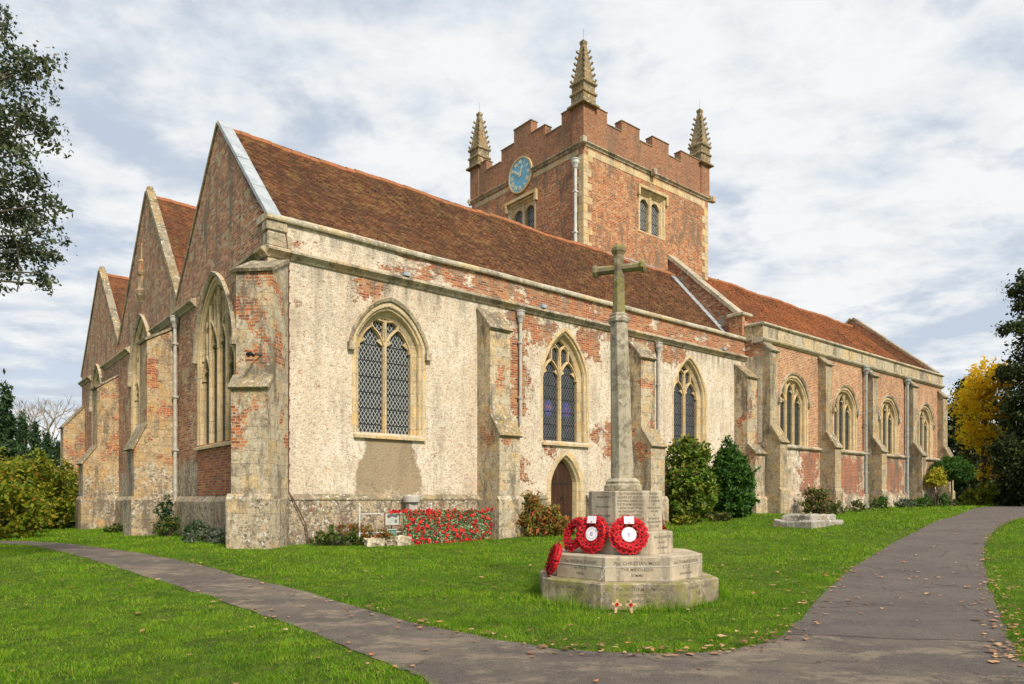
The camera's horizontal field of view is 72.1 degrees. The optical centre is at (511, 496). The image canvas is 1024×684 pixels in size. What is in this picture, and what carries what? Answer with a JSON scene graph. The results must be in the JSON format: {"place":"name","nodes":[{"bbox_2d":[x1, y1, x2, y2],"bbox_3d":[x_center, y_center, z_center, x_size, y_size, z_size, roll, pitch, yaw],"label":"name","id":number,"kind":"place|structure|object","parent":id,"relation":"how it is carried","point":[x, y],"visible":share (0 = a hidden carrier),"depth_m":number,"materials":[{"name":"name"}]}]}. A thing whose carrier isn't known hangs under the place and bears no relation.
{"place":"outdoors","nodes":[
{"label":"outdoors","id":0,"kind":"place"},
{"bbox_2d":[0,503,1023,683],"bbox_3d":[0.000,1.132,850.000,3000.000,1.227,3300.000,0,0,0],"label":"ground","id":1,"kind":"structure","parent":0,"point":[228,680],"depth_m":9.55,"materials":[{"name":"green plant"}]},
{"bbox_2d":[0,369,29,460],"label":"conifer","id":2,"kind":"object","parent":1,"relation":"on","point":[9,430],"visible":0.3,"depth_m":39.83,"materials":[{"name":"green plant"}]},
{"bbox_2d":[0,446,35,478],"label":"shrub","id":3,"kind":"object","parent":1,"relation":"on","point":[12,461],"visible":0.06,"depth_m":33.34,"materials":[{"name":"green plant"}]},
{"bbox_2d":[14,409,38,478],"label":"conifer","id":4,"kind":"object","parent":1,"relation":"on","point":[24,435],"visible":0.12,"depth_m":49.89,"materials":[{"name":"green plant"}]},
{"bbox_2d":[0,463,59,538],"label":"shrub","id":5,"kind":"object","parent":1,"relation":"on","point":[12,499],"visible":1,"depth_m":23.61,"materials":[{"name":"green plant"}]},
{"bbox_2d":[3,476,58,534],"bbox_3d":[-19.300,0.381,27.616,2.626,2.405,2.739,0,0,-35],"label":"shrub","id":6,"kind":"object","parent":1,"relation":"on","point":[50,523],"visible":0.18,"depth_m":27.87,"materials":[{"name":"green plant"}]},
{"bbox_2d":[0,458,72,531],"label":"shrub","id":7,"kind":"object","parent":1,"relation":"on","point":[48,475],"visible":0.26,"depth_m":30.97,"materials":[{"name":"green plant"}]},
{"bbox_2d":[28,418,47,470],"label":"conifer","id":8,"kind":"object","parent":1,"relation":"on","point":[35,432],"visible":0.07,"depth_m":54.87,"materials":[{"name":"green plant"}]},
{"bbox_2d":[0,3,77,296],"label":"evergreen oak","id":9,"kind":"object","parent":1,"relation":"on","point":[20,215],"visible":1,"depth_m":11.72,"materials":[{"name":"green plant"}]},
{"bbox_2d":[1,444,78,529],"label":"shrub","id":10,"kind":"object","parent":1,"relation":"on","point":[42,456],"visible":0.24,"depth_m":31.99,"materials":[{"name":"green plant"}]},
{"bbox_2d":[9,396,81,450],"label":"bare tree","id":11,"kind":"object","parent":1,"relation":"on","point":[41,411],"visible":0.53,"depth_m":73.81,"materials":[{"name":"grey plant"}]},
{"bbox_2d":[39,429,53,468],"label":"conifer","id":12,"kind":"object","parent":1,"relation":"on","point":[46,440],"visible":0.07,"depth_m":57.85,"materials":[{"name":"green plant"}]},
{"bbox_2d":[45,437,59,468],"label":"conifer","id":13,"kind":"object","parent":1,"relation":"on","point":[55,453],"visible":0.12,"depth_m":55.77,"materials":[{"name":"green plant"}]},
{"bbox_2d":[48,466,78,524],"bbox_3d":[-23.535,0.025,36.016,3.581,3.338,3.487,0,0,0],"label":"shrub","id":14,"kind":"object","parent":1,"relation":"on","point":[69,481],"visible":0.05,"depth_m":35.94,"materials":[{"name":"green plant"}]},
{"bbox_2d":[52,510,75,527],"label":"shrub","id":15,"kind":"object","parent":1,"relation":"on","point":[73,524],"visible":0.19,"depth_m":34.90,"materials":[{"name":"green plant"}]},
{"bbox_2d":[101,523,122,532],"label":"plant","id":16,"kind":"object","parent":1,"relation":"on","point":[117,528],"visible":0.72,"depth_m":26.88,"materials":[{"name":"green plant"}]},
{"bbox_2d":[151,493,179,533],"bbox_3d":[-11.518,0.612,23.430,0.918,1.543,0.695,0,0,-15],"label":"plant","id":17,"kind":"object","parent":1,"relation":"on","point":[166,511],"visible":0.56,"depth_m":23.40,"materials":[{"name":"green plant"}]},
{"bbox_2d":[151,515,182,536],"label":"plant","id":18,"kind":"object","parent":1,"relation":"on","point":[170,524],"visible":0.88,"depth_m":22.41,"materials":[{"name":"green plant"}]},
{"bbox_2d":[179,516,203,540],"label":"plant","id":19,"kind":"object","parent":1,"relation":"on","point":[187,528],"visible":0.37,"depth_m":20.16,"materials":[{"name":"green plant"}]},
{"bbox_2d":[182,521,221,543],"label":"plant","id":20,"kind":"object","parent":1,"relation":"on","point":[208,532],"visible":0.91,"depth_m":19.10,"materials":[{"name":"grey plant"}]},
{"bbox_2d":[210,530,225,543],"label":"plant","id":21,"kind":"object","parent":1,"relation":"on","point":[218,538],"visible":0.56,"depth_m":18.41,"materials":[{"name":"green plant"}]},
{"bbox_2d":[306,524,346,545],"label":"plant","id":22,"kind":"object","parent":1,"relation":"on","point":[330,534],"visible":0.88,"depth_m":18.36,"materials":[{"name":"green plant"}]},
{"bbox_2d":[324,534,341,545],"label":"plant","id":23,"kind":"object","parent":1,"relation":"on","point":[338,542],"visible":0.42,"depth_m":18.65,"materials":[{"name":"green plant"}]},
{"bbox_2d":[339,527,363,545],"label":"plant","id":24,"kind":"object","parent":1,"relation":"on","point":[356,540],"visible":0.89,"depth_m":18.61,"materials":[{"name":"green plant"}]},
{"bbox_2d":[335,522,395,539],"bbox_3d":[-3.985,1.050,19.103,1.662,0.767,0.823,0,0,0],"label":"plant","id":25,"kind":"object","parent":1,"relation":"on","point":[365,531],"visible":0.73,"depth_m":18.97,"materials":[{"name":"brown plant"}]},
{"bbox_2d":[362,537,384,546],"bbox_3d":[-3.691,1.242,18.764,0.576,0.338,0.371,0,0,-40],"label":"edging stone","id":26,"kind":"object","parent":1,"relation":"on","point":[372,542],"visible":0.69,"depth_m":18.64,"materials":[{"name":"beige stone"}]},
{"bbox_2d":[385,539,396,546],"bbox_3d":[-3.313,1.276,19.079,0.488,0.274,0.377,0,0,-43],"label":"edging stone","id":27,"kind":"object","parent":1,"relation":"on","point":[388,542],"visible":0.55,"depth_m":18.94,"materials":[{"name":"beige stone"}]},
{"bbox_2d":[387,529,395,536],"bbox_3d":[-3.328,1.120,19.430,0.280,0.460,0.047,0,0,-40],"label":"green sign","id":28,"kind":"object","parent":1,"relation":"on","point":[393,530],"visible":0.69,"depth_m":19.42,"materials":[{"name":"white paint"}]},
{"bbox_2d":[391,535,411,545],"bbox_3d":[-3.041,1.231,19.313,0.379,0.369,0.553,0,0,44],"label":"edging stone","id":29,"kind":"object","parent":1,"relation":"on","point":[402,540],"visible":0.66,"depth_m":19.20,"materials":[{"name":"beige stone"}]},
{"bbox_2d":[403,496,419,509],"bbox_3d":[-2.894,0.730,20.253,0.480,1.540,0.480,0,0,-40],"label":"stone pedestal","id":30,"kind":"object","parent":1,"relation":"on","point":[411,502],"visible":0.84,"depth_m":20.10,"materials":[{"name":"stone"}]},
{"bbox_2d":[358,503,473,536],"bbox_3d":[-2.139,0.860,20.518,5.176,1.380,0.076,0,0,-40],"label":"railing","id":31,"kind":"object","parent":1,"relation":"on","point":[359,504],"visible":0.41,"depth_m":19.08,"materials":[{"name":"grey metal"}]},
{"bbox_2d":[384,513,398,528],"bbox_3d":[-3.324,0.740,19.433,0.470,0.620,0.048,0,0,-40],"label":"notice board","id":32,"kind":"object","parent":31,"relation":"attached to","point":[391,519],"visible":1,"depth_m":19.40,"materials":[{"name":"paper"}]},
{"bbox_2d":[389,507,492,544],"bbox_3d":[-1.877,0.884,20.486,3.907,1.149,0.143,0,0,-40],"label":"poppy display","id":33,"kind":"object","parent":31,"relation":"attached to","point":[429,526],"visible":0.91,"depth_m":20.45,"materials":[{"name":"red fabric"}]},
{"bbox_2d":[54,29,954,548],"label":"church","id":34,"kind":"structure","parent":1,"relation":"on","point":[286,347],"depth_m":24.34,"materials":[{"name":"stone"}]},
{"bbox_2d":[88,364,102,411],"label":"window","id":35,"kind":"structure","parent":34,"relation":"in","point":[98,379],"depth_m":36.35,"materials":[{"name":"stone"}]},
{"bbox_2d":[127,314,149,434],"bbox_3d":[-14.959,-4.688,28.576,0.460,5.495,4.100,0,0,-40],"label":"window","id":36,"kind":"structure","parent":34,"relation":"in","point":[133,373],"depth_m":29.73,"materials":[{"name":"stone"}]},
{"bbox_2d":[191,271,235,450],"bbox_3d":[-8.938,-4.162,21.357,0.460,5.345,3.940,0,0,-40],"label":"window","id":37,"kind":"structure","parent":34,"relation":"in","point":[214,358],"depth_m":21.77,"materials":[{"name":"stone"}]},
{"bbox_2d":[347,297,431,440],"bbox_3d":[-3.632,-3.713,20.419,2.700,4.105,0.640,0,0,-40],"label":"window","id":38,"kind":"structure","parent":34,"relation":"in","point":[387,350],"depth_m":20.53,"materials":[{"name":"stone"}]},
{"bbox_2d":[505,188,537,228],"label":"window","id":39,"kind":"structure","parent":34,"relation":"in","point":[522,209],"depth_m":34.77,"materials":[{"name":"stone"}]},
{"bbox_2d":[551,461,571,525],"bbox_3d":[1.718,-0.059,25.017,1.140,2.517,0.089,0,0,-40],"label":"door","id":40,"kind":"structure","parent":34,"relation":"in","point":[561,482],"depth_m":25.07,"materials":[{"name":"brown wood"}]},
{"bbox_2d":[541,328,589,447],"bbox_3d":[1.761,-3.883,24.944,2.380,4.187,0.600,0,0,-40],"label":"window","id":41,"kind":"structure","parent":34,"relation":"in","point":[564,382],"depth_m":25.22,"materials":[{"name":"stone"}]},
{"bbox_2d":[637,183,668,239],"bbox_3d":[6.804,-13.965,34.666,2.280,2.250,0.530,0,0,-40],"label":"window","id":42,"kind":"structure","parent":34,"relation":"in","point":[652,202],"depth_m":34.70,"materials":[{"name":"stone"}]},
{"bbox_2d":[672,355,706,448],"bbox_3d":[7.329,-3.893,29.588,2.420,4.107,0.600,0,0,-40],"label":"window","id":43,"kind":"structure","parent":34,"relation":"in","point":[688,393],"depth_m":29.94,"materials":[{"name":"stone"}]},
{"bbox_2d":[778,372,811,445],"bbox_3d":[13.225,-4.093,33.321,2.940,3.586,0.560,0,0,-40],"label":"window","id":44,"kind":"structure","parent":34,"relation":"in","point":[792,399],"depth_m":33.61,"materials":[{"name":"stone"}]},
{"bbox_2d":[832,384,859,450],"bbox_3d":[17.241,-4.068,36.673,2.900,3.536,0.560,0,0,-40],"label":"window","id":45,"kind":"structure","parent":34,"relation":"in","point":[843,408],"depth_m":36.99,"materials":[{"name":"stone"}]},
{"bbox_2d":[878,395,901,453],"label":"window","id":46,"kind":"structure","parent":34,"relation":"in","point":[888,421],"depth_m":40.45,"materials":[{"name":"stone"}]},
{"bbox_2d":[918,403,935,457],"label":"window","id":47,"kind":"structure","parent":34,"relation":"in","point":[926,426],"depth_m":44.00,"materials":[{"name":"stone"}]},
{"bbox_2d":[0,513,1023,683],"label":"fallen leaves","id":48,"kind":"object","parent":1,"relation":"on","point":[774,632],"visible":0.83,"depth_m":8.34,"materials":[{"name":"brown plant"}]},
{"bbox_2d":[513,490,576,536],"bbox_3d":[0.837,0.474,22.090,3.060,1.708,1.570,0,0,0],"label":"berberis bush","id":49,"kind":"object","parent":1,"relation":"on","point":[535,515],"visible":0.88,"depth_m":21.81,"materials":[{"name":"green plant"}]},
{"bbox_2d":[612,599,621,612],"bbox_3d":[1.362,1.452,9.123,0.143,0.247,0.026,0,0,-8],"label":"poppy cross","id":50,"kind":"object","parent":1,"relation":"on","point":[616,604],"visible":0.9,"depth_m":9.13,"materials":[{"name":"brown wood"}]},
{"bbox_2d":[540,244,717,609],"bbox_3d":[1.700,-1.025,10.599,2.520,5.550,2.522,0,0,0],"label":"war memorial","id":51,"kind":"object","parent":1,"relation":"on","point":[641,576],"visible":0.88,"depth_m":10.08,"materials":[{"name":"stone"}]},
{"bbox_2d":[544,541,562,576],"bbox_3d":[0.596,0.890,10.157,0.261,0.516,0.542,0,0,-4],"label":"poppy wreath","id":52,"kind":"object","parent":51,"relation":"on","point":[553,558],"visible":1,"depth_m":10.00,"materials":[{"name":"red paper"}]},
{"bbox_2d":[563,517,586,551],"bbox_3d":[0.921,0.545,10.342,0.259,0.518,0.556,0,0,-29],"label":"poppy wreath","id":53,"kind":"object","parent":51,"relation":"on","point":[570,545],"visible":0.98,"depth_m":10.35,"materials":[{"name":"red paper"}]},
{"bbox_2d":[576,515,608,553],"bbox_3d":[1.153,0.535,10.087,0.542,0.558,0.224,0,0,35],"label":"poppy wreath","id":54,"kind":"object","parent":51,"relation":"on","point":[595,525],"visible":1,"depth_m":10.04,"materials":[{"name":"red paper"}]},
{"bbox_2d":[608,515,648,554],"bbox_3d":[1.641,0.531,9.859,0.579,0.557,0.235,0,0,-2],"label":"poppy wreath","id":55,"kind":"object","parent":51,"relation":"on","point":[619,526],"visible":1,"depth_m":9.84,"materials":[{"name":"red paper"}]},
{"bbox_2d":[562,561,702,580],"bbox_3d":[1.700,1.032,10.588,2.114,0.202,2.138,0,0,0],"label":"cord","id":56,"kind":"object","parent":51,"relation":"attached to","point":[618,567],"visible":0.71,"depth_m":9.56,"materials":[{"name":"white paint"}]},
{"bbox_2d":[625,600,636,612],"bbox_3d":[1.539,1.452,9.093,0.142,0.247,0.026,0,0,8],"label":"poppy cross","id":57,"kind":"object","parent":1,"relation":"on","point":[631,604],"visible":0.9,"depth_m":9.10,"materials":[{"name":"brown wood"}]},
{"bbox_2d":[663,511,696,524],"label":"plant","id":58,"kind":"object","parent":1,"relation":"on","point":[683,520],"visible":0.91,"depth_m":25.92,"materials":[{"name":"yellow plant"}]},
{"bbox_2d":[665,433,722,522],"bbox_3d":[6.875,-0.697,27.323,2.557,3.605,2.218,0,0,18],"label":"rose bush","id":59,"kind":"object","parent":1,"relation":"on","point":[695,484],"visible":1,"depth_m":26.89,"materials":[{"name":"green plant"}]},
{"bbox_2d":[708,510,732,520],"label":"plant","id":60,"kind":"object","parent":1,"relation":"on","point":[724,516],"visible":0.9,"depth_m":27.19,"materials":[{"name":"green plant"}]},
{"bbox_2d":[707,435,760,517],"bbox_3d":[8.947,-0.803,28.881,2.458,3.519,2.262,0,0,0],"label":"yew bush","id":61,"kind":"object","parent":1,"relation":"on","point":[731,469],"visible":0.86,"depth_m":28.28,"materials":[{"name":"green plant"}]},
{"bbox_2d":[773,513,843,527],"bbox_3d":[10.251,0.918,24.274,2.325,0.701,1.519,0,0,-40],"label":"chest tomb","id":62,"kind":"object","parent":1,"relation":"on","point":[809,520],"visible":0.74,"depth_m":23.64,"materials":[{"name":"stone"}]},
{"bbox_2d":[797,486,846,514],"bbox_3d":[14.004,0.199,32.121,1.946,1.541,1.509,0,0,-23],"label":"shrub","id":63,"kind":"object","parent":1,"relation":"on","point":[818,496],"visible":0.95,"depth_m":31.91,"materials":[{"name":"green plant"}]},
{"bbox_2d":[824,500,847,513],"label":"plant","id":64,"kind":"object","parent":1,"relation":"on","point":[841,510],"visible":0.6,"depth_m":33.26,"materials":[{"name":"green plant"}]},
{"bbox_2d":[847,499,866,511],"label":"plant","id":65,"kind":"object","parent":1,"relation":"on","point":[856,504],"visible":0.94,"depth_m":34.94,"materials":[{"name":"green plant"}]},
{"bbox_2d":[867,495,889,508],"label":"plant","id":66,"kind":"object","parent":1,"relation":"on","point":[880,502],"visible":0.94,"depth_m":36.70,"materials":[{"name":"green plant"}]},
{"bbox_2d":[892,497,916,507],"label":"plant","id":67,"kind":"object","parent":1,"relation":"on","point":[906,502],"visible":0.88,"depth_m":38.45,"materials":[{"name":"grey plant"}]},
{"bbox_2d":[909,493,934,506],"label":"plant","id":68,"kind":"object","parent":1,"relation":"on","point":[922,501],"visible":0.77,"depth_m":39.62,"materials":[{"name":"green plant"}]},
{"bbox_2d":[922,465,948,505],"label":"golden shrub","id":69,"kind":"object","parent":1,"relation":"on","point":[933,478],"visible":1,"depth_m":40.56,"materials":[{"name":"yellow plant"}]},
{"bbox_2d":[929,492,952,506],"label":"plant","id":70,"kind":"object","parent":1,"relation":"on","point":[943,498],"visible":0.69,"depth_m":41.27,"materials":[{"name":"green plant"}]},
{"bbox_2d":[943,498,959,505],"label":"plant","id":71,"kind":"object","parent":1,"relation":"on","point":[955,502],"visible":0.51,"depth_m":43.15,"materials":[{"name":"green plant"}]},
{"bbox_2d":[927,455,979,506],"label":"topiary tree","id":72,"kind":"object","parent":1,"relation":"on","point":[957,468],"visible":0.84,"depth_m":41.83,"materials":[{"name":"green plant"}]},
{"bbox_2d":[955,483,982,504],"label":"shrub","id":73,"kind":"object","parent":1,"relation":"on","point":[958,494],"visible":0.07,"depth_m":49.05,"materials":[{"name":"green plant"}]},
{"bbox_2d":[947,363,999,500],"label":"holly tree","id":74,"kind":"object","parent":1,"relation":"on","point":[953,444],"visible":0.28,"depth_m":55.16,"materials":[{"name":"green plant"}]},
{"bbox_2d":[958,480,1000,505],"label":"shrub","id":75,"kind":"object","parent":1,"relation":"on","point":[980,496],"visible":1,"depth_m":45.68,"materials":[{"name":"green plant"}]},
{"bbox_2d":[947,356,1022,504],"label":"maple tree","id":76,"kind":"object","parent":1,"relation":"on","point":[981,435],"visible":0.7,"depth_m":48.68,"materials":[{"name":"yellow plant"}]},
{"bbox_2d":[969,425,1021,503],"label":"holly tree","id":77,"kind":"object","parent":1,"relation":"on","point":[997,489],"visible":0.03,"depth_m":56.75,"materials":[{"name":"green plant"}]},
{"bbox_2d":[979,268,1023,501],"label":"yew tree","id":78,"kind":"object","parent":1,"relation":"on","point":[1009,451],"visible":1,"depth_m":43.88,"materials":[{"name":"green plant"}]},
{"bbox_2d":[985,484,1023,505],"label":"shrub","id":79,"kind":"object","parent":1,"relation":"on","point":[1005,499],"visible":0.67,"depth_m":45.58,"materials":[{"name":"green plant"}]},
{"bbox_2d":[0,541,1023,683],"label":"path","id":80,"kind":"structure","parent":0,"point":[450,657],"depth_m":6.88,"materials":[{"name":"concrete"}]},
{"bbox_2d":[0,0,1023,451],"label":"sky","id":81,"kind":"structure","parent":0,"point":[867,158],"materials":[{"name":"white"}]},
{"bbox_2d":[784,506,1023,641],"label":"path","id":82,"kind":"structure","parent":0,"point":[949,612],"depth_m":10.91,"materials":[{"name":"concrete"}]}
]}

